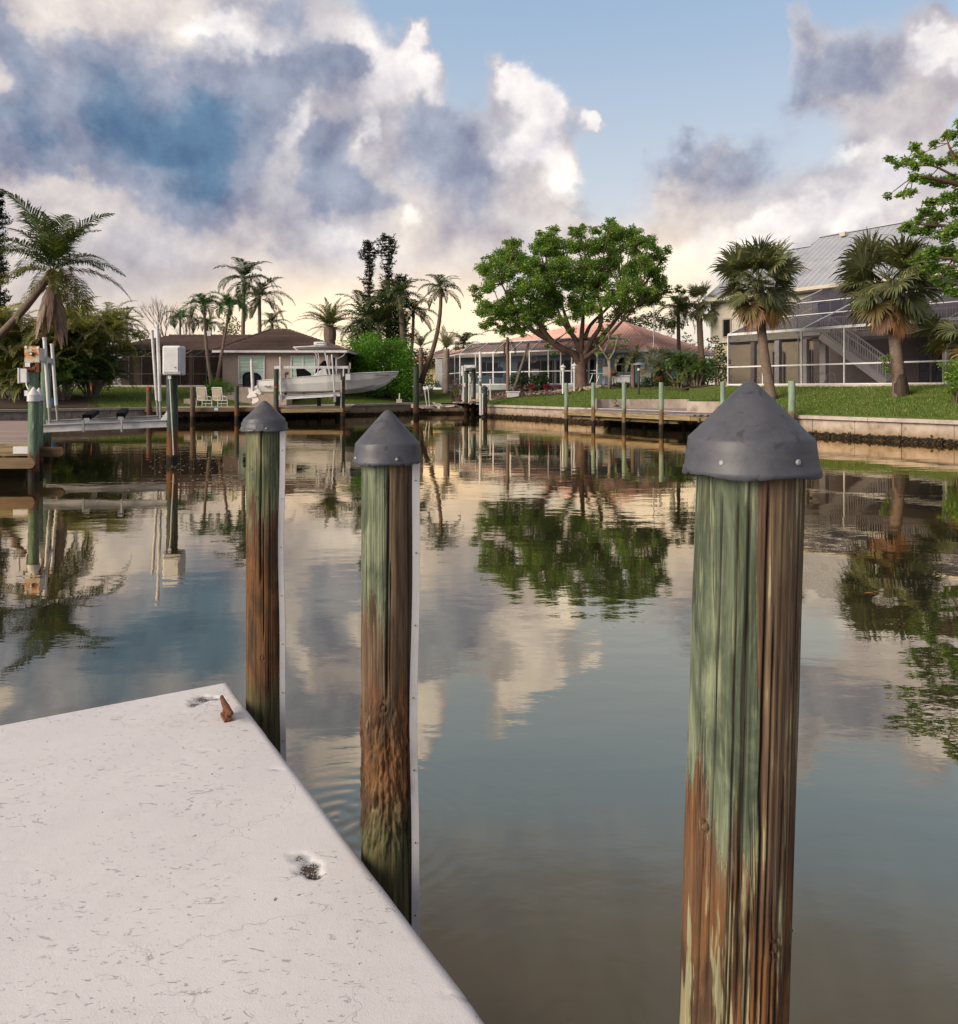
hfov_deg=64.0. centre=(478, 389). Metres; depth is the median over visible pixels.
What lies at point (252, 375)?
white pole
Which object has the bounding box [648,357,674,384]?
clumping palm
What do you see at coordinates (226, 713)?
cleat
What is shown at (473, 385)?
dock piling
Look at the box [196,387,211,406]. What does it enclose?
lounge chair
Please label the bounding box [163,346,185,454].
lift cover
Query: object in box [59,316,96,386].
shrub
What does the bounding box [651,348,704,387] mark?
clumping palm
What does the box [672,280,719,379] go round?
palm tree
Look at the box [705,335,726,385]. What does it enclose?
broadleaf tree
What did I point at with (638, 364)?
lamp post
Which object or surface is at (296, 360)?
window
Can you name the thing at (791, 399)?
dock piling
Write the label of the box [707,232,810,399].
sabal palm
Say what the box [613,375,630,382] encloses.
storage box
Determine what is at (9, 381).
clumping palm
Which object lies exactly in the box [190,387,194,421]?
dock piling
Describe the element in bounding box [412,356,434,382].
house
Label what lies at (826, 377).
pool handrail
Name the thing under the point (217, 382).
shrub
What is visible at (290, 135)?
sky
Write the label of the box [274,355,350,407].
boat lift
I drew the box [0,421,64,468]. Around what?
wooden dock
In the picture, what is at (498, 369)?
patio chair
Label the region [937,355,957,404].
shrub
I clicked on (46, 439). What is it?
lift piling
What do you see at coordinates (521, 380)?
shrub
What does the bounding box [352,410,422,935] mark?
dock piling
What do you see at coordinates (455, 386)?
shrub
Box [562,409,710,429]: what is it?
wooden dock
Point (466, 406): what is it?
dock piling
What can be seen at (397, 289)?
palm tree
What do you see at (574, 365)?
lamp post
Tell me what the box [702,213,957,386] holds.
house
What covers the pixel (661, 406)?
dock piling
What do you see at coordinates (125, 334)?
clumping palm
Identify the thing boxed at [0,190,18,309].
norfolk pine
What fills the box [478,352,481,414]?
white pole
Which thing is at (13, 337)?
clumping palm
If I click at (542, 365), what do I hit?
sliding door
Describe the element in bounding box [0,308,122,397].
clumping palm
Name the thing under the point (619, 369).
window
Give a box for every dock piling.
[27,387,39,481]
[37,388,43,471]
[146,387,151,415]
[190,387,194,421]
[234,386,238,421]
[239,401,288,761]
[274,369,278,411]
[317,397,320,418]
[335,396,339,418]
[340,369,344,420]
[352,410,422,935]
[413,367,418,417]
[464,370,468,414]
[471,369,475,413]
[481,385,487,416]
[564,383,567,424]
[591,383,594,426]
[622,382,625,428]
[659,382,663,431]
[679,381,822,1023]
[720,382,724,404]
[788,381,795,419]
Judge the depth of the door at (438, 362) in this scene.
76.96 m
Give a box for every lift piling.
[28,363,38,390]
[41,363,50,446]
[166,375,177,463]
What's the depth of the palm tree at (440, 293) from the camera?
69.83 m
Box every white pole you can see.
[250,359,256,390]
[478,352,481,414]
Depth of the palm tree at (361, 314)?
76.40 m
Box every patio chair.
[494,367,502,383]
[532,369,538,380]
[602,367,612,384]
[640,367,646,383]
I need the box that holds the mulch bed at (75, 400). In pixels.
[0,390,97,408]
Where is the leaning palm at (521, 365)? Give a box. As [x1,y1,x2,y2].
[512,343,530,390]
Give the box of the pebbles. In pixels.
[456,389,569,403]
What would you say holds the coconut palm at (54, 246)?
on the ground at (437, 396)
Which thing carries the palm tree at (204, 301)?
on the ground at (437, 396)
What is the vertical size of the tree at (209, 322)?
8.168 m
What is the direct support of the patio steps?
on the ground at (437, 396)
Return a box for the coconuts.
[46,270,63,279]
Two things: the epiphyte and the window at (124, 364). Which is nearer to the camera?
the epiphyte
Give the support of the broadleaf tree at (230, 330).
on the ground at (437, 396)
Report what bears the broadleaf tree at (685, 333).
on the ground at (437, 396)
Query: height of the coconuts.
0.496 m
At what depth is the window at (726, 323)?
60.23 m
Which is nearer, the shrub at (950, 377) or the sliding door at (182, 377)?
the shrub at (950, 377)
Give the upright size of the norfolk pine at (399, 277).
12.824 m
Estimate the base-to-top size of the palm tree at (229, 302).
7.926 m
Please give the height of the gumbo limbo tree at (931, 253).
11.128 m
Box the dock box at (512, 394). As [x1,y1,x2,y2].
[506,391,519,397]
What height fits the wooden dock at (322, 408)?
1.930 m
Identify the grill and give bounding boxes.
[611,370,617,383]
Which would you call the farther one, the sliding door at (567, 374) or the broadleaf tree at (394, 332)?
the broadleaf tree at (394, 332)
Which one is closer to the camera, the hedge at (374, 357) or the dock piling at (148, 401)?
the dock piling at (148, 401)
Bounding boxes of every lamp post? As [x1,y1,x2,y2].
[560,365,565,393]
[571,362,576,390]
[633,362,644,394]
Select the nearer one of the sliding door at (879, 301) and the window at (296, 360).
the sliding door at (879, 301)
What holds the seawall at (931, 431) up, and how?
in the water
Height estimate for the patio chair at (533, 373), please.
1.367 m
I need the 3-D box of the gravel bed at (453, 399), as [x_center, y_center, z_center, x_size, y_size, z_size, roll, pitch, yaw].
[2.168,0.399,63.852,13.199,1.503,8.310,0,0,21]
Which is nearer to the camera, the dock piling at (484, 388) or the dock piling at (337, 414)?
the dock piling at (337, 414)
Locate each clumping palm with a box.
[0,303,34,389]
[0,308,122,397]
[0,322,83,397]
[0,364,60,402]
[6,348,112,400]
[19,296,161,396]
[59,341,137,397]
[83,311,149,384]
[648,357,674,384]
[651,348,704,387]
[665,352,718,385]
[688,359,731,384]
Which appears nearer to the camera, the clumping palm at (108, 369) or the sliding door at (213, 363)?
the clumping palm at (108, 369)
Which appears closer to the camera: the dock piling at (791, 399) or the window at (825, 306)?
the dock piling at (791, 399)
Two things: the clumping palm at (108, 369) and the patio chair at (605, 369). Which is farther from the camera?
the patio chair at (605, 369)
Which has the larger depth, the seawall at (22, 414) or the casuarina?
the casuarina
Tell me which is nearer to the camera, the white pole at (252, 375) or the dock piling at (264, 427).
the dock piling at (264, 427)
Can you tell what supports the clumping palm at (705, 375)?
on the shrub bed at (684, 387)
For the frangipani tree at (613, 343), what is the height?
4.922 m
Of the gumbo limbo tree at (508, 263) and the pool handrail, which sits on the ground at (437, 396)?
the gumbo limbo tree at (508, 263)
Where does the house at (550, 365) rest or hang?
on the ground at (437, 396)
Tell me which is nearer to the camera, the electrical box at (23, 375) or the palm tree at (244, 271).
the electrical box at (23, 375)
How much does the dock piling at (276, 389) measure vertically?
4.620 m
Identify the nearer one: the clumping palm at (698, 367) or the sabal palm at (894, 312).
the sabal palm at (894, 312)
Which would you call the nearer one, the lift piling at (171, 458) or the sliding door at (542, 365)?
the lift piling at (171, 458)
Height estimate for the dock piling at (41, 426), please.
3.640 m
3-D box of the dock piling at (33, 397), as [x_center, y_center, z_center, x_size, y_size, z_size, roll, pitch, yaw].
[-10.112,1.772,17.420,0.274,3.655,0.270,0,0,0]
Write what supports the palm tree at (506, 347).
on the gravel bed at (453, 399)
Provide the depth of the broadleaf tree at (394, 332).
79.44 m
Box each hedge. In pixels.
[334,331,420,400]
[615,376,676,387]
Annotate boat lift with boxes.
[42,324,166,431]
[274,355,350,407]
[461,365,478,404]
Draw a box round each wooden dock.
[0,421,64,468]
[145,404,355,419]
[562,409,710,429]
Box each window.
[113,360,126,376]
[291,355,315,376]
[477,362,485,374]
[486,361,498,374]
[615,357,635,372]
[722,318,731,337]
[817,296,844,326]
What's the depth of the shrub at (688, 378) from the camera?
54.26 m
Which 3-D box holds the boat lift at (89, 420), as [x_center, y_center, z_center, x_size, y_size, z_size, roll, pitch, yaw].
[-11.208,-0.376,22.995,3.578,3.109,4.683,0,0,-22]
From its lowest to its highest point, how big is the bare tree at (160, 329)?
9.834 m
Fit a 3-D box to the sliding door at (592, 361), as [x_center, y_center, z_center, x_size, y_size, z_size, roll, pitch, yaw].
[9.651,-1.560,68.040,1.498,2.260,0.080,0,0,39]
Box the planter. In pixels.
[184,399,199,403]
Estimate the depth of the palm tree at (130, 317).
75.89 m
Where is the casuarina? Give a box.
[594,310,688,331]
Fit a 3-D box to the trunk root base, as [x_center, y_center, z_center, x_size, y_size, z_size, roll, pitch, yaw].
[19.455,-0.142,35.345,0.720,1.193,0.718,0,0,0]
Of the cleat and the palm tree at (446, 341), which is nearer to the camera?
the cleat
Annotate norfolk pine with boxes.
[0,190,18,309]
[357,239,380,324]
[374,231,400,368]
[391,273,417,348]
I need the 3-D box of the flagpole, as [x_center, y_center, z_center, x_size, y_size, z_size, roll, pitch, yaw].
[13.187,-3.364,57.995,0.139,6.309,0.111,0,0,23]
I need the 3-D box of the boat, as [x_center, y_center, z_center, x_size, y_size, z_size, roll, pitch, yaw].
[-10.686,-1.091,52.000,10.508,4.224,2.670,0,0,0]
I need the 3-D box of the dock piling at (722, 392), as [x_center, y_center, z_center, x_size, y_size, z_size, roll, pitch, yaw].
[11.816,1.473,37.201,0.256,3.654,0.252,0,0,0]
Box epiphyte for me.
[879,353,890,374]
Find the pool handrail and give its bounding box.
[815,372,835,382]
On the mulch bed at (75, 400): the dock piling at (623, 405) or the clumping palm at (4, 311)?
the clumping palm at (4, 311)
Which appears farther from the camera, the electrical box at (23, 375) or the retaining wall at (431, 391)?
the retaining wall at (431, 391)
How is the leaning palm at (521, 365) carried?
on the gravel bed at (453, 399)
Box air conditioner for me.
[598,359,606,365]
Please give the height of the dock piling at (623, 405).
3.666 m
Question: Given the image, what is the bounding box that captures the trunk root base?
[894,373,909,396]
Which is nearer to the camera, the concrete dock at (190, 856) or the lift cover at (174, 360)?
the concrete dock at (190, 856)
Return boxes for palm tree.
[120,306,145,327]
[164,307,200,333]
[178,293,225,385]
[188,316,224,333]
[205,290,251,386]
[214,256,278,334]
[238,277,294,331]
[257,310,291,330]
[294,297,359,343]
[333,290,398,342]
[346,304,407,348]
[363,280,417,385]
[367,279,428,345]
[386,298,441,371]
[400,325,435,393]
[417,274,463,383]
[435,325,461,393]
[442,332,484,351]
[483,329,532,394]
[611,341,654,387]
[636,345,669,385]
[654,293,696,369]
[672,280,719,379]
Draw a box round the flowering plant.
[543,384,549,390]
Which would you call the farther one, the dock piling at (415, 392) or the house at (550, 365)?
the house at (550, 365)
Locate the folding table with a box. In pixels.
[589,373,606,382]
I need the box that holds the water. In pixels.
[0,414,957,1023]
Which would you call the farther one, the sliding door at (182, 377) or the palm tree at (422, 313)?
the palm tree at (422, 313)
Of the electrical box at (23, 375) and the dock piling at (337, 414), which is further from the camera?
the dock piling at (337, 414)
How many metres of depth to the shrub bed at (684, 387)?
55.30 m
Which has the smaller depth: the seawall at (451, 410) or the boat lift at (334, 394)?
the boat lift at (334, 394)
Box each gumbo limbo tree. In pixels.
[467,217,686,391]
[882,118,957,298]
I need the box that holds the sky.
[0,0,957,389]
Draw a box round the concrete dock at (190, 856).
[0,683,483,1023]
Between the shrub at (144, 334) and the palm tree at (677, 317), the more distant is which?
the shrub at (144, 334)
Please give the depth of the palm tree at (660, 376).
57.68 m
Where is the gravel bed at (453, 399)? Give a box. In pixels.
[451,389,569,403]
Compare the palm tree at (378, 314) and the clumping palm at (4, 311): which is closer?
the clumping palm at (4, 311)
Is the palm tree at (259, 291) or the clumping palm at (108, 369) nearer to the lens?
the clumping palm at (108, 369)
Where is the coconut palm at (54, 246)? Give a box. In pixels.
[0,188,130,349]
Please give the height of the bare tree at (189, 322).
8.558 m
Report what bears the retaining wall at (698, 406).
on the ground at (437, 396)
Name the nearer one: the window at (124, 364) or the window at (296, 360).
the window at (296, 360)
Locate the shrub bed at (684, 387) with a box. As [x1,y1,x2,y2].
[607,384,710,390]
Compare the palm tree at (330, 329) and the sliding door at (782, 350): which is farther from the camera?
the palm tree at (330, 329)
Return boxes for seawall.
[0,407,145,420]
[152,403,412,420]
[419,404,478,413]
[487,405,957,444]
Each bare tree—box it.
[139,295,179,336]
[172,307,201,334]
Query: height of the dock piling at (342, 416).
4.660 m
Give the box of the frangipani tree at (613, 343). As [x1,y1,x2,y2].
[593,324,628,388]
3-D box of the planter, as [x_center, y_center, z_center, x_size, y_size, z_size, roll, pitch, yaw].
[-19.875,0.927,53.100,0.726,0.551,1.000,0,0,0]
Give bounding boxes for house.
[80,328,362,387]
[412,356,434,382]
[432,322,714,394]
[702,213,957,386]
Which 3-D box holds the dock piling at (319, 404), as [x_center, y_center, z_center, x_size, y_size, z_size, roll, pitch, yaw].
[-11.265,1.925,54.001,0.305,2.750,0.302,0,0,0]
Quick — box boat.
[242,342,398,403]
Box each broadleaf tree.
[217,316,240,334]
[345,289,411,364]
[654,327,713,350]
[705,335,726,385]
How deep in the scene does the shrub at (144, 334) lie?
79.38 m
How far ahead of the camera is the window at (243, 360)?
61.99 m
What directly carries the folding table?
on the ground at (437, 396)
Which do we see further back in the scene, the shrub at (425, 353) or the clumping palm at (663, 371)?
the shrub at (425, 353)
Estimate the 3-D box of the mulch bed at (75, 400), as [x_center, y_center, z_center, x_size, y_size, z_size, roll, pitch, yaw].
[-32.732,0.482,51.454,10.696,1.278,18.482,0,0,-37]
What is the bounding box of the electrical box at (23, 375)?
[18,368,28,395]
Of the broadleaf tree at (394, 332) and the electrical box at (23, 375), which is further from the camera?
the broadleaf tree at (394, 332)
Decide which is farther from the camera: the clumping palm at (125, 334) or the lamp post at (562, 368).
the clumping palm at (125, 334)
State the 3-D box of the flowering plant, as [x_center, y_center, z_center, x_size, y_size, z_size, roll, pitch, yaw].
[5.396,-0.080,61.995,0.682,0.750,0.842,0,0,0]
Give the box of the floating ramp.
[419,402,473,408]
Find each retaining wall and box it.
[402,388,497,408]
[595,399,719,411]
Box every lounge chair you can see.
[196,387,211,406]
[212,387,227,406]
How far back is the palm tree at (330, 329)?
73.55 m
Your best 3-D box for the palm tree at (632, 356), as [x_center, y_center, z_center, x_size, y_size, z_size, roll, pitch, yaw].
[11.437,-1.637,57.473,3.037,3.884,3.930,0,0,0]
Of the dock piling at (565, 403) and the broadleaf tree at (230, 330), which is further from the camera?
the broadleaf tree at (230, 330)
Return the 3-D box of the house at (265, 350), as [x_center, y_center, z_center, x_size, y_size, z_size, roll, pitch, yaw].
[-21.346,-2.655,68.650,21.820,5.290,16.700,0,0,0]
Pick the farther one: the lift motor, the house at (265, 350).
the house at (265, 350)
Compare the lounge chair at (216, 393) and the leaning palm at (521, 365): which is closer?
the lounge chair at (216, 393)
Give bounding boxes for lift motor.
[23,346,51,372]
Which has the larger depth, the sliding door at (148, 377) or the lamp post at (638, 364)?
the sliding door at (148, 377)
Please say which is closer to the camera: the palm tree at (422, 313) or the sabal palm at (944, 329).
the sabal palm at (944, 329)
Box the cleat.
[220,695,233,722]
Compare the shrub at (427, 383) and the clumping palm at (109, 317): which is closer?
the clumping palm at (109, 317)
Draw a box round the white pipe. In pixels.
[396,393,401,402]
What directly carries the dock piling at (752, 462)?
in the water
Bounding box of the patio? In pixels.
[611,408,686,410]
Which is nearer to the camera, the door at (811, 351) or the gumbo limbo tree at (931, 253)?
the gumbo limbo tree at (931, 253)
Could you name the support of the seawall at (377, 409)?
in the water
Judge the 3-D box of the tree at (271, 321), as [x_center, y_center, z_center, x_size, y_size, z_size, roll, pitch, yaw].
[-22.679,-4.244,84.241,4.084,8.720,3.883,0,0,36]
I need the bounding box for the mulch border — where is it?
[360,394,411,401]
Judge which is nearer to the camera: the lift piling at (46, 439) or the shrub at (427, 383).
the lift piling at (46, 439)
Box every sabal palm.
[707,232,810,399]
[826,226,956,397]
[905,313,957,367]
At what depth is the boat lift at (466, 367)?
62.24 m
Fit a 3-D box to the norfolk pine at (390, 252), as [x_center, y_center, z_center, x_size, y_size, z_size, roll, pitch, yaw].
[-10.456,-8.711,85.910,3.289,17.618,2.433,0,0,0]
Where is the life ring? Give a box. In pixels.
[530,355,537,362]
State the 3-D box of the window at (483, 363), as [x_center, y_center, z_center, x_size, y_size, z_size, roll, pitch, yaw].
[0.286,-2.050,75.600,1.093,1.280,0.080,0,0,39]
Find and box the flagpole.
[653,307,653,383]
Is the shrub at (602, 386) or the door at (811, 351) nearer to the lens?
the door at (811, 351)
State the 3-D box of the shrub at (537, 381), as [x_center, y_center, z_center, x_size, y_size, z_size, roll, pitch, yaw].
[4.943,-0.643,62.566,2.130,1.843,1.647,0,0,-25]
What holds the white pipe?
on the ground at (437, 396)
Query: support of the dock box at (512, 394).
on the gravel bed at (453, 399)
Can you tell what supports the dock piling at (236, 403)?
in the water
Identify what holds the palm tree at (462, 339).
on the ground at (437, 396)
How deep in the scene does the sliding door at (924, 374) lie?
47.76 m
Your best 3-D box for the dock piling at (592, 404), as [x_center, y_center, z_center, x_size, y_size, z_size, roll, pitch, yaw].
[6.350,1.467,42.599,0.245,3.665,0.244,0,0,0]
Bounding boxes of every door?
[143,360,157,384]
[165,375,184,384]
[200,360,217,384]
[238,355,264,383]
[435,359,441,387]
[517,360,552,382]
[556,359,570,382]
[586,359,594,382]
[772,350,783,383]
[810,349,812,382]
[854,297,881,330]
[916,343,941,382]
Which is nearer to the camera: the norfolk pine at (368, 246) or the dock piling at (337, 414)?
the dock piling at (337, 414)
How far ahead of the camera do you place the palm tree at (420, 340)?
73.81 m
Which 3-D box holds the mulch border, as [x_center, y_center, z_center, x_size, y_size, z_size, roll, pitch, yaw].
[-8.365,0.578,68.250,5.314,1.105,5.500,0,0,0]
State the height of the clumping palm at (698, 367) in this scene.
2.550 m
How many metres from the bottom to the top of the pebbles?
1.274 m
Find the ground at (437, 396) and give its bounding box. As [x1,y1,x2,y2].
[0,385,957,419]
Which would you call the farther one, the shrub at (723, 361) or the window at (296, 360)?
the window at (296, 360)
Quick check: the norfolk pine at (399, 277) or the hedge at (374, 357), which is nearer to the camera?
the hedge at (374, 357)
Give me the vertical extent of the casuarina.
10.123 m
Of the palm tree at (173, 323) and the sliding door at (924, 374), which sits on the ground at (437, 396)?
the palm tree at (173, 323)
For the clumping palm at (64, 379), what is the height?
3.556 m
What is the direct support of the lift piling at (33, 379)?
in the water
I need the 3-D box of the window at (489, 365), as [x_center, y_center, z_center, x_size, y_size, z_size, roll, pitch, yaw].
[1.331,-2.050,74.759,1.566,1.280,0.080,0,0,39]
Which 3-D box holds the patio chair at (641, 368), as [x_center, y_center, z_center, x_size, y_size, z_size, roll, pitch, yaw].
[12.886,-1.051,60.027,0.713,1.367,0.744,0,0,0]
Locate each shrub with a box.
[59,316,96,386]
[132,330,147,340]
[203,375,238,395]
[413,345,462,388]
[423,375,439,389]
[448,378,462,400]
[504,369,531,390]
[527,371,551,390]
[601,382,630,388]
[668,365,712,386]
[704,343,731,385]
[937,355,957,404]
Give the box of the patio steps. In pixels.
[221,387,291,404]

